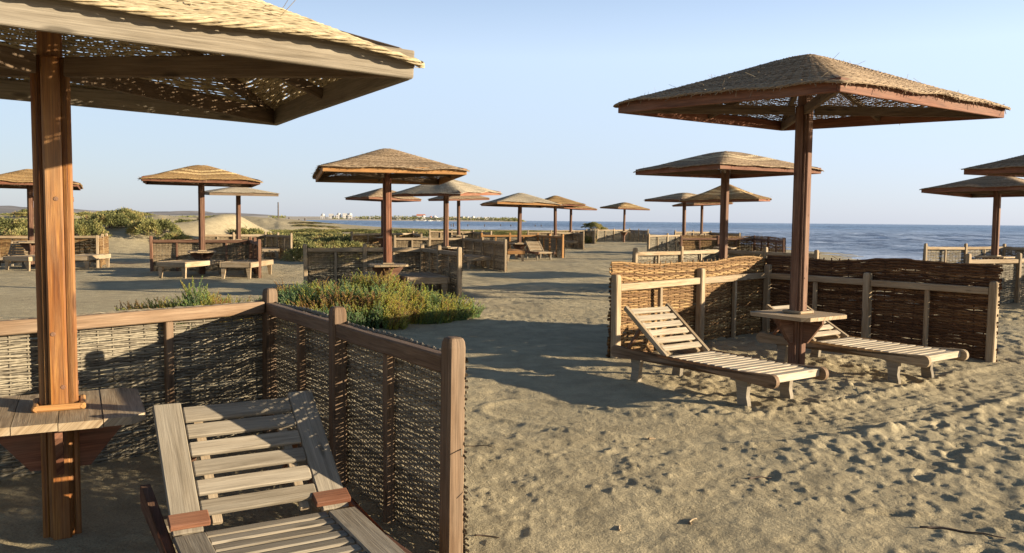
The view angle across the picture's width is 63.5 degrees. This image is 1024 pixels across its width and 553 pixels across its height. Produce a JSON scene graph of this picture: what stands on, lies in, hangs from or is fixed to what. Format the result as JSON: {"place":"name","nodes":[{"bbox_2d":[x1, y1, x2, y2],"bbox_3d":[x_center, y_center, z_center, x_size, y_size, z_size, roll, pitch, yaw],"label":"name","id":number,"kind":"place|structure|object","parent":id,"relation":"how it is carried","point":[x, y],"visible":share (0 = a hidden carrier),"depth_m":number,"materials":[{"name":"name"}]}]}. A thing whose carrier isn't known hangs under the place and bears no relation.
{"place":"outdoors","nodes":[
{"label":"outdoors","id":0,"kind":"place"},
{"bbox_2d":[0,206,275,215],"bbox_3d":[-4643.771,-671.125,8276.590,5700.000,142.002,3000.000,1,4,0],"label":"hills","id":1,"kind":"structure","parent":0,"point":[6,209],"depth_m":7838.12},
{"bbox_2d":[0,213,525,221],"bbox_3d":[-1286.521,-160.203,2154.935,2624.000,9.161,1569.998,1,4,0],"label":"shore","id":2,"kind":"structure","parent":0,"point":[308,218],"depth_m":1418.71,"materials":[{"name":"beige sand"}]},
{"bbox_2d":[2,213,523,220],"bbox_3d":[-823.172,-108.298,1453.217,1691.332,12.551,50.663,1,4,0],"label":"trees","id":3,"kind":"object","parent":2,"relation":"on","point":[475,218],"visible":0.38,"depth_m":1439.46,"materials":[{"name":"green plant"}]},
{"bbox_2d":[342,213,347,218],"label":"village house","id":4,"kind":"structure","parent":2,"relation":"on","point":[344,215],"depth_m":1442.84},
{"bbox_2d":[0,214,1023,552],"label":"sand beach","id":5,"kind":"structure","parent":0,"point":[566,418],"depth_m":6.36,"materials":[{"name":"beige sand"}]},
{"bbox_2d":[0,217,27,230],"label":"dune shrub","id":6,"kind":"object","parent":5,"relation":"on","point":[7,223],"visible":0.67,"depth_m":45.22,"materials":[{"name":"green plant"}]},
{"bbox_2d":[0,227,27,244],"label":"dune shrub","id":7,"kind":"object","parent":5,"relation":"on","point":[18,231],"visible":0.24,"depth_m":38.00,"materials":[{"name":"green plant"}]},
{"bbox_2d":[0,240,34,267],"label":"sun lounger","id":8,"kind":"object","parent":5,"relation":"on","point":[13,252],"visible":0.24,"depth_m":28.22,"materials":[{"name":"beige wood"}]},
{"bbox_2d":[8,208,26,214],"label":"dune shrub","id":9,"kind":"object","parent":5,"relation":"on","point":[23,210],"visible":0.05,"depth_m":112.92,"materials":[{"name":"green plant"}]},
{"bbox_2d":[3,255,34,270],"bbox_3d":[-15.236,-0.426,26.660,0.995,0.515,1.850,2,4,14],"label":"day bed","id":10,"kind":"object","parent":5,"relation":"on","point":[27,259],"visible":0.36,"depth_m":25.78,"materials":[{"name":"beige wood"}]},
{"bbox_2d":[0,169,82,266],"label":"beach parasol","id":11,"kind":"object","parent":5,"relation":"on","point":[21,179],"visible":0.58,"depth_m":27.80,"materials":[{"name":"wicker"}]},
{"bbox_2d":[7,211,75,217],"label":"dune shrub","id":12,"kind":"object","parent":5,"relation":"on","point":[20,213],"visible":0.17,"depth_m":58.72,"materials":[{"name":"green plant"}]},
{"bbox_2d":[0,233,108,267],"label":"windbreak fence","id":13,"kind":"object","parent":5,"relation":"on","point":[101,242],"visible":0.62,"depth_m":30.47,"materials":[{"name":"brown wicker"}]},
{"bbox_2d":[74,215,86,221],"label":"dune shrub","id":14,"kind":"object","parent":5,"relation":"on","point":[80,218],"visible":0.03,"depth_m":49.16,"materials":[{"name":"green plant"}]},
{"bbox_2d":[74,211,97,216],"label":"dune shrub","id":15,"kind":"object","parent":5,"relation":"on","point":[85,213],"visible":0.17,"depth_m":93.44,"materials":[{"name":"green plant"}]},
{"bbox_2d":[74,217,111,237],"bbox_3d":[-20.878,-2.255,40.120,2.478,1.327,3.022,-2,5,-33],"label":"dune shrub","id":16,"kind":"object","parent":5,"relation":"on","point":[86,227],"visible":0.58,"depth_m":39.56,"materials":[{"name":"green plant"}]},
{"bbox_2d":[75,253,110,269],"bbox_3d":[-14.024,-0.466,27.350,0.795,0.515,1.850,0,4,-6],"label":"day bed","id":17,"kind":"object","parent":5,"relation":"on","point":[87,258],"visible":0.77,"depth_m":26.89,"materials":[{"name":"beige wood"}]},
{"bbox_2d":[81,211,132,228],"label":"dune shrub","id":18,"kind":"object","parent":5,"relation":"on","point":[113,219],"visible":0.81,"depth_m":41.49,"materials":[{"name":"green plant"}]},
{"bbox_2d":[104,206,144,225],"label":"dune shrub","id":19,"kind":"object","parent":5,"relation":"on","point":[133,215],"visible":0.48,"depth_m":43.06,"materials":[{"name":"green plant"}]},
{"bbox_2d":[102,211,155,215],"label":"dune shrub","id":20,"kind":"object","parent":5,"relation":"on","point":[147,214],"visible":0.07,"depth_m":116.37,"materials":[{"name":"green plant"}]},
{"bbox_2d":[125,216,183,236],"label":"dune shrub","id":21,"kind":"object","parent":5,"relation":"on","point":[158,226],"visible":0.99,"depth_m":40.85,"materials":[{"name":"green plant"}]},
{"bbox_2d":[158,232,194,239],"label":"dune shrub","id":22,"kind":"object","parent":5,"relation":"on","point":[173,236],"visible":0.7,"depth_m":40.64,"materials":[{"name":"green plant"}]},
{"bbox_2d":[172,218,194,222],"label":"dune shrub","id":23,"kind":"object","parent":5,"relation":"on","point":[181,220],"visible":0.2,"depth_m":51.35,"materials":[{"name":"green plant"}]},
{"bbox_2d":[114,276,258,332],"bbox_3d":[-4.802,0.410,12.918,3.380,0.843,2.027,1,4,0],"label":"seablite shrub","id":24,"kind":"object","parent":5,"relation":"on","point":[204,298],"visible":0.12,"depth_m":12.88,"materials":[{"name":"green plant"}]},
{"bbox_2d":[156,259,223,278],"bbox_3d":[-9.278,-0.207,23.933,0.945,0.515,1.850,2,4,14],"label":"day bed","id":25,"kind":"object","parent":5,"relation":"on","point":[183,265],"visible":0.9,"depth_m":23.21,"materials":[{"name":"beige wood"}]},
{"bbox_2d":[138,165,262,273],"bbox_3d":[-9.236,-1.548,24.583,3.393,3.582,3.442,-1,4,-22],"label":"beach parasol","id":26,"kind":"object","parent":5,"relation":"on","point":[201,177],"visible":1,"depth_m":23.88,"materials":[{"name":"wicker"}]},
{"bbox_2d":[148,236,262,277],"bbox_3d":[-8.798,-0.561,25.807,4.930,1.366,2.225,3,4,29],"label":"windbreak fence","id":27,"kind":"object","parent":5,"relation":"on","point":[223,247],"visible":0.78,"depth_m":26.30,"materials":[{"name":"beige wicker"}]},
{"bbox_2d":[0,0,424,539],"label":"beach parasol","id":28,"kind":"object","parent":5,"relation":"on","point":[59,430],"visible":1,"depth_m":4.24,"materials":[{"name":"orange wood"}]},
{"bbox_2d":[0,288,471,552],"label":"windbreak fence","id":29,"kind":"object","parent":5,"relation":"on","point":[448,360],"visible":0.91,"depth_m":5.33,"materials":[{"name":"wicker"}]},
{"bbox_2d":[205,187,278,250],"bbox_3d":[-11.233,-2.052,33.951,2.867,3.316,2.935,-1,5,-29],"label":"beach parasol","id":30,"kind":"object","parent":5,"relation":"on","point":[238,192],"visible":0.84,"depth_m":33.17,"materials":[{"name":"brown wicker"}]},
{"bbox_2d":[219,259,272,278],"bbox_3d":[-7.693,-0.198,24.044,0.915,0.515,1.850,1,4,3],"label":"day bed","id":31,"kind":"object","parent":5,"relation":"on","point":[247,265],"visible":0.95,"depth_m":23.19,"materials":[{"name":"beige wood"}]},
{"bbox_2d":[228,226,267,233],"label":"dune shrub","id":32,"kind":"object","parent":5,"relation":"on","point":[244,230],"visible":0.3,"depth_m":46.12,"materials":[{"name":"green plant"}]},
{"bbox_2d":[205,232,292,259],"bbox_3d":[-10.887,-1.240,35.814,4.809,1.370,2.255,2,4,20],"label":"windbreak fence","id":33,"kind":"object","parent":5,"relation":"on","point":[287,242],"visible":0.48,"depth_m":36.02,"materials":[{"name":"beige wicker"}]},
{"bbox_2d":[262,247,279,259],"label":"day bed","id":34,"kind":"object","parent":5,"relation":"on","point":[276,250],"visible":0.93,"depth_m":34.02,"materials":[{"name":"beige wood"}]},
{"bbox_2d":[140,390,411,552],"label":"sun lounger","id":35,"kind":"object","parent":5,"relation":"on","point":[347,523],"visible":1,"depth_m":3.95,"materials":[{"name":"beige wood"}]},
{"bbox_2d":[271,230,288,233],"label":"dune shrub","id":36,"kind":"object","parent":5,"relation":"on","point":[279,231],"visible":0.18,"depth_m":65.61,"materials":[{"name":"green plant"}]},
{"bbox_2d":[263,231,302,237],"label":"dune shrub","id":37,"kind":"object","parent":5,"relation":"on","point":[275,233],"visible":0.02,"depth_m":44.80,"materials":[{"name":"green plant"}]},
{"bbox_2d":[293,232,308,236],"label":"dune shrub","id":38,"kind":"object","parent":5,"relation":"on","point":[300,234],"visible":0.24,"depth_m":54.74,"materials":[{"name":"green plant"}]},
{"bbox_2d":[280,242,323,261],"bbox_3d":[-8.113,-0.925,33.548,2.440,0.983,2.515,0,4,-3],"label":"dune shrub","id":39,"kind":"object","parent":5,"relation":"on","point":[297,256],"visible":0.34,"depth_m":33.18,"materials":[{"name":"green plant"}]},
{"bbox_2d":[275,237,333,256],"bbox_3d":[-10.004,-1.355,38.664,3.658,1.179,5.083,4,5,42],"label":"dune shrub","id":40,"kind":"object","parent":5,"relation":"on","point":[298,241],"visible":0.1,"depth_m":38.27,"materials":[{"name":"green plant"}]},
{"bbox_2d":[290,224,318,225],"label":"dune shrub","id":41,"kind":"object","parent":5,"relation":"on","point":[304,225],"visible":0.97,"depth_m":81.92,"materials":[{"name":"green plant"}]},
{"bbox_2d":[289,222,322,222],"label":"dune shrub","id":42,"kind":"object","parent":5,"relation":"on","point":[306,222],"visible":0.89,"depth_m":85.00,"materials":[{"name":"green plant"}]},
{"bbox_2d":[302,232,336,236],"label":"dune shrub","id":43,"kind":"object","parent":5,"relation":"on","point":[307,234],"visible":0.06,"depth_m":48.35,"materials":[{"name":"green plant"}]},
{"bbox_2d":[305,232,335,239],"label":"dune shrub","id":44,"kind":"object","parent":5,"relation":"on","point":[316,236],"visible":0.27,"depth_m":47.19,"materials":[{"name":"green plant"}]},
{"bbox_2d":[317,229,342,232],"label":"dune shrub","id":45,"kind":"object","parent":5,"relation":"on","point":[329,230],"visible":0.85,"depth_m":70.87,"materials":[{"name":"green plant"}]},
{"bbox_2d":[307,244,360,263],"bbox_3d":[-6.909,-0.778,31.593,2.039,0.983,2.264,3,4,31],"label":"dune shrub","id":46,"kind":"object","parent":5,"relation":"on","point":[330,246],"visible":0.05,"depth_m":31.40,"materials":[{"name":"green plant"}]},
{"bbox_2d":[318,234,361,242],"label":"dune shrub","id":47,"kind":"object","parent":5,"relation":"on","point":[333,238],"visible":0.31,"depth_m":41.08,"materials":[{"name":"green plant"}]},
{"bbox_2d":[331,232,364,239],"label":"dune shrub","id":48,"kind":"object","parent":5,"relation":"on","point":[340,234],"visible":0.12,"depth_m":45.84,"materials":[{"name":"green plant"}]},
{"bbox_2d":[322,238,377,253],"bbox_3d":[-7.650,-1.312,38.849,2.921,1.064,2.468,-1,4,-19],"label":"dune shrub","id":49,"kind":"object","parent":5,"relation":"on","point":[343,244],"visible":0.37,"depth_m":38.38,"materials":[{"name":"green plant"}]},
{"bbox_2d":[337,229,373,232],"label":"dune shrub","id":50,"kind":"object","parent":5,"relation":"on","point":[354,230],"visible":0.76,"depth_m":75.32,"materials":[{"name":"green plant"}]},
{"bbox_2d":[252,268,485,332],"bbox_3d":[-2.618,0.299,14.255,4.020,0.915,3.742,-1,4,-23],"label":"seablite shrub","id":51,"kind":"object","parent":5,"relation":"on","point":[385,303],"visible":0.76,"depth_m":13.48,"materials":[{"name":"green plant"}]},
{"bbox_2d":[359,230,380,232],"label":"dune shrub","id":52,"kind":"object","parent":5,"relation":"on","point":[375,231],"visible":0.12,"depth_m":63.65,"materials":[{"name":"green plant"}]},
{"bbox_2d":[360,271,395,280],"bbox_3d":[-2.987,0.195,18.736,0.745,0.515,1.850,0,4,-6],"label":"day bed","id":53,"kind":"object","parent":5,"relation":"on","point":[367,272],"visible":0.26,"depth_m":18.23,"materials":[{"name":"wood"}]},
{"bbox_2d":[303,243,463,298],"bbox_3d":[-2.561,-0.099,19.711,4.582,1.377,2.202,3,4,29],"label":"windbreak fence","id":54,"kind":"object","parent":5,"relation":"on","point":[445,263],"visible":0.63,"depth_m":20.04,"materials":[{"name":"beige wicker"}]},
{"bbox_2d":[345,188,421,246],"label":"beach parasol","id":55,"kind":"object","parent":5,"relation":"on","point":[375,195],"visible":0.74,"depth_m":39.39,"materials":[{"name":"wicker"}]},
{"bbox_2d":[350,231,421,253],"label":"windbreak fence","id":56,"kind":"object","parent":5,"relation":"on","point":[368,237],"visible":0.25,"depth_m":40.32,"materials":[{"name":"brown wicker"}]},
{"bbox_2d":[311,148,469,278],"bbox_3d":[-2.686,-0.991,17.782,3.167,3.495,3.117,-1,4,-16],"label":"beach parasol","id":57,"kind":"object","parent":5,"relation":"on","point":[386,167],"visible":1,"depth_m":17.33,"materials":[{"name":"wicker"}]},
{"bbox_2d":[394,230,418,233],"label":"dune shrub","id":58,"kind":"object","parent":5,"relation":"on","point":[409,231],"visible":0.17,"depth_m":64.59,"materials":[{"name":"green plant"}]},
{"bbox_2d":[392,230,428,232],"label":"dune shrub","id":59,"kind":"object","parent":5,"relation":"on","point":[411,230],"visible":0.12,"depth_m":75.17,"materials":[{"name":"green plant"}]},
{"bbox_2d":[396,272,449,297],"bbox_3d":[-2.108,0.210,18.616,0.945,0.515,1.850,-1,4,-20],"label":"day bed","id":60,"kind":"object","parent":5,"relation":"on","point":[425,278],"visible":0.73,"depth_m":17.90,"materials":[{"name":"wood"}]},
{"bbox_2d":[392,180,501,250],"bbox_3d":[-2.342,-1.745,29.423,3.190,3.516,3.116,3,5,27],"label":"beach parasol","id":61,"kind":"object","parent":5,"relation":"on","point":[446,191],"visible":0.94,"depth_m":28.61,"materials":[{"name":"grey wicker"}]},
{"bbox_2d":[393,235,507,271],"bbox_3d":[-1.559,-0.818,31.048,6.354,1.385,2.566,4,5,44],"label":"windbreak fence","id":62,"kind":"object","parent":5,"relation":"on","point":[483,245],"visible":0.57,"depth_m":31.72,"materials":[{"name":"beige wicker"}]},
{"bbox_2d":[428,196,489,237],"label":"beach parasol","id":63,"kind":"object","parent":5,"relation":"on","point":[458,199],"visible":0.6,"depth_m":45.26,"materials":[{"name":"wicker"}]},
{"bbox_2d":[429,229,492,247],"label":"windbreak fence","id":64,"kind":"object","parent":5,"relation":"on","point":[469,234],"visible":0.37,"depth_m":50.31,"materials":[{"name":"beige wicker"}]},
{"bbox_2d":[462,254,490,268],"bbox_3d":[-1.437,-0.509,30.088,0.895,0.515,1.850,-1,4,-17],"label":"day bed","id":65,"kind":"object","parent":5,"relation":"on","point":[469,258],"visible":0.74,"depth_m":29.29,"materials":[{"name":"wood"}]},
{"bbox_2d":[474,534,499,537],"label":"twig","id":66,"kind":"object","parent":5,"relation":"on","point":[485,535],"visible":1,"depth_m":4.46,"materials":[{"name":"brown wood"}]},
{"bbox_2d":[493,232,510,234],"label":"dune shrub","id":67,"kind":"object","parent":5,"relation":"on","point":[496,233],"visible":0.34,"depth_m":78.70,"materials":[{"name":"green plant"}]},
{"bbox_2d":[493,231,516,233],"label":"dune shrub","id":68,"kind":"object","parent":5,"relation":"on","point":[504,232],"visible":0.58,"depth_m":80.84,"materials":[{"name":"green plant"}]},
{"bbox_2d":[500,249,524,260],"bbox_3d":[0.014,-0.887,35.504,0.795,0.515,1.850,0,4,-9],"label":"day bed","id":69,"kind":"object","parent":5,"relation":"on","point":[516,252],"visible":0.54,"depth_m":34.63,"materials":[{"name":"brown wood"}]},
{"bbox_2d":[480,193,561,257],"bbox_3d":[0.351,-2.244,38.425,3.224,3.306,3.300,0,4,-16],"label":"beach parasol","id":70,"kind":"object","parent":5,"relation":"on","point":[520,200],"visible":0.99,"depth_m":37.85,"materials":[{"name":"grey wicker"}]},
{"bbox_2d":[481,233,565,257],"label":"windbreak fence","id":71,"kind":"object","parent":5,"relation":"on","point":[549,239],"visible":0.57,"depth_m":40.52,"materials":[{"name":"wicker"}]},
{"bbox_2d":[524,241,554,259],"bbox_3d":[1.205,-1.120,36.821,0.776,0.882,2.050,-1,4,-18],"label":"sun lounger","id":72,"kind":"object","parent":5,"relation":"on","point":[540,251],"visible":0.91,"depth_m":37.18,"materials":[{"name":"beige wood"}]},
{"bbox_2d":[527,230,584,248],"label":"windbreak fence","id":73,"kind":"object","parent":5,"relation":"on","point":[578,236],"visible":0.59,"depth_m":53.38,"materials":[{"name":"beige wicker"}]},
{"bbox_2d":[545,195,586,242],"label":"beach parasol","id":74,"kind":"object","parent":5,"relation":"on","point":[564,202],"visible":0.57,"depth_m":49.27,"materials":[{"name":"wicker"}]},
{"bbox_2d":[560,240,578,248],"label":"day bed","id":75,"kind":"object","parent":5,"relation":"on","point":[567,242],"visible":0.75,"depth_m":51.34,"materials":[{"name":"brown wood"}]},
{"bbox_2d":[546,205,597,239],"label":"beach parasol","id":76,"kind":"object","parent":5,"relation":"on","point":[585,207],"visible":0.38,"depth_m":61.24,"materials":[{"name":"wicker"}]},
{"bbox_2d":[557,229,595,243],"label":"windbreak fence","id":77,"kind":"object","parent":5,"relation":"on","point":[590,232],"visible":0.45,"depth_m":65.67,"materials":[{"name":"beige wicker"}]},
{"bbox_2d":[585,235,596,242],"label":"dune shrub","id":78,"kind":"object","parent":5,"relation":"on","point":[587,239],"visible":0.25,"depth_m":64.43,"materials":[{"name":"green plant"}]},
{"bbox_2d":[581,221,602,228],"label":"dune shrub","id":79,"kind":"object","parent":5,"relation":"on","point":[595,224],"visible":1,"depth_m":91.59,"materials":[{"name":"green plant"}]},
{"bbox_2d":[597,228,648,241],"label":"windbreak fence","id":80,"kind":"object","parent":5,"relation":"on","point":[629,237],"visible":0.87,"depth_m":71.83,"materials":[{"name":"wicker"}]},
{"bbox_2d":[599,202,649,241],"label":"beach parasol","id":81,"kind":"object","parent":5,"relation":"on","point":[624,206],"visible":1,"depth_m":67.28,"materials":[{"name":"wicker"}]},
{"bbox_2d":[647,233,716,251],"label":"windbreak fence","id":82,"kind":"object","parent":5,"relation":"on","point":[654,240],"visible":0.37,"depth_m":44.98,"materials":[{"name":"wicker"}]},
{"bbox_2d":[645,193,719,244],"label":"beach parasol","id":83,"kind":"object","parent":5,"relation":"on","point":[676,197],"visible":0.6,"depth_m":41.75,"materials":[{"name":"wicker"}]},
{"bbox_2d":[672,202,732,235],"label":"beach parasol","id":84,"kind":"object","parent":5,"relation":"on","point":[702,205],"visible":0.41,"depth_m":56.74,"materials":[{"name":"wicker"}]},
{"bbox_2d":[674,230,740,243],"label":"windbreak fence","id":85,"kind":"object","parent":5,"relation":"on","point":[709,233],"visible":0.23,"depth_m":61.86,"materials":[{"name":"beige wicker"}]},
{"bbox_2d":[611,303,828,406],"bbox_3d":[2.019,0.811,8.369,0.776,0.893,2.160,-2,5,-35],"label":"sun lounger","id":86,"kind":"object","parent":5,"relation":"on","point":[743,371],"visible":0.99,"depth_m":8.39,"materials":[{"name":"beige wood"}]},
{"bbox_2d":[679,184,771,249],"bbox_3d":[8.453,-1.921,32.918,3.269,3.524,3.229,3,5,25],"label":"beach parasol","id":87,"kind":"object","parent":5,"relation":"on","point":[736,194],"visible":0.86,"depth_m":31.96,"materials":[{"name":"wicker"}]},
{"bbox_2d":[632,246,819,288],"bbox_3d":[5.037,-0.067,20.616,4.492,1.370,2.664,1,4,0],"label":"windbreak fence","id":88,"kind":"object","parent":5,"relation":"on","point":[664,256],"visible":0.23,"depth_m":20.50,"materials":[{"name":"wicker"}]},
{"bbox_2d":[633,151,823,264],"bbox_3d":[4.648,-0.963,18.102,3.067,3.571,3.020,-1,4,-28],"label":"beach parasol","id":89,"kind":"object","parent":5,"relation":"on","point":[725,167],"visible":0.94,"depth_m":17.75,"materials":[{"name":"wicker"}]},
{"bbox_2d":[680,235,785,259],"bbox_3d":[9.984,-1.105,35.639,4.806,1.468,2.609,4,5,40],"label":"windbreak fence","id":90,"kind":"object","parent":5,"relation":"on","point":[758,242],"visible":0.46,"depth_m":36.32,"materials":[{"name":"brown wicker"}]},
{"bbox_2d":[748,476,770,478],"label":"twig","id":91,"kind":"object","parent":5,"relation":"on","point":[757,477],"visible":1,"depth_m":5.53,"materials":[{"name":"brown wood"}]},
{"bbox_2d":[606,255,1002,361],"bbox_3d":[3.632,0.462,11.572,4.915,1.497,2.802,1,4,0],"label":"windbreak fence","id":92,"kind":"object","parent":5,"relation":"on","point":[700,304],"visible":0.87,"depth_m":11.34,"materials":[{"name":"brown wicker"}]},
{"bbox_2d":[613,53,1010,364],"bbox_3d":[3.259,-0.535,9.314,3.302,3.878,3.098,-2,5,-35],"label":"beach parasol","id":93,"kind":"object","parent":5,"relation":"on","point":[801,80],"visible":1,"depth_m":9.12,"materials":[{"name":"wicker"}]},
{"bbox_2d":[756,304,968,383],"bbox_3d":[3.968,0.793,9.550,0.816,0.807,2.160,-2,5,-35],"label":"sun lounger","id":94,"kind":"object","parent":5,"relation":"on","point":[894,355],"visible":0.8,"depth_m":9.21,"materials":[{"name":"beige wood"}]},
{"bbox_2d":[920,526,1005,538],"bbox_3d":[2.490,1.413,4.579,0.420,0.023,0.056,2,4,25],"label":"twig","id":95,"kind":"object","parent":5,"relation":"on","point":[938,527],"visible":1,"depth_m":4.61,"materials":[{"name":"brown wood"}]},
{"bbox_2d":[919,176,1023,264],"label":"beach parasol","id":96,"kind":"object","parent":5,"relation":"on","point":[996,188],"visible":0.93,"depth_m":23.34,"materials":[{"name":"wicker"}]},
{"bbox_2d":[922,243,1023,274],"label":"windbreak fence","id":97,"kind":"object","parent":5,"relation":"on","point":[953,254],"visible":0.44,"depth_m":27.94,"materials":[{"name":"wicker"}]},
{"bbox_2d":[961,155,1023,176],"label":"beach parasol","id":98,"kind":"object","parent":5,"relation":"on","point":[1012,167],"visible":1,"depth_m":15.77,"materials":[{"name":"wicker"}]},
{"bbox_2d":[962,253,1023,304],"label":"windbreak fence","id":99,"kind":"object","parent":5,"relation":"on","point":[1013,285],"visible":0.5,"depth_m":18.07,"materials":[{"name":"wicker"}]},
{"bbox_2d":[0,0,1023,225],"label":"sky","id":100,"kind":"structure","parent":0,"point":[518,95],"materials":[{"name":"blue"}]},
{"bbox_2d":[306,220,1023,260],"bbox_3d":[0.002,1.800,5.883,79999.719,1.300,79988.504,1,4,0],"label":"sea","id":101,"kind":"structure","parent":0,"point":[868,241],"depth_m":215.36,"materials":[{"name":"liquid"}]}
]}

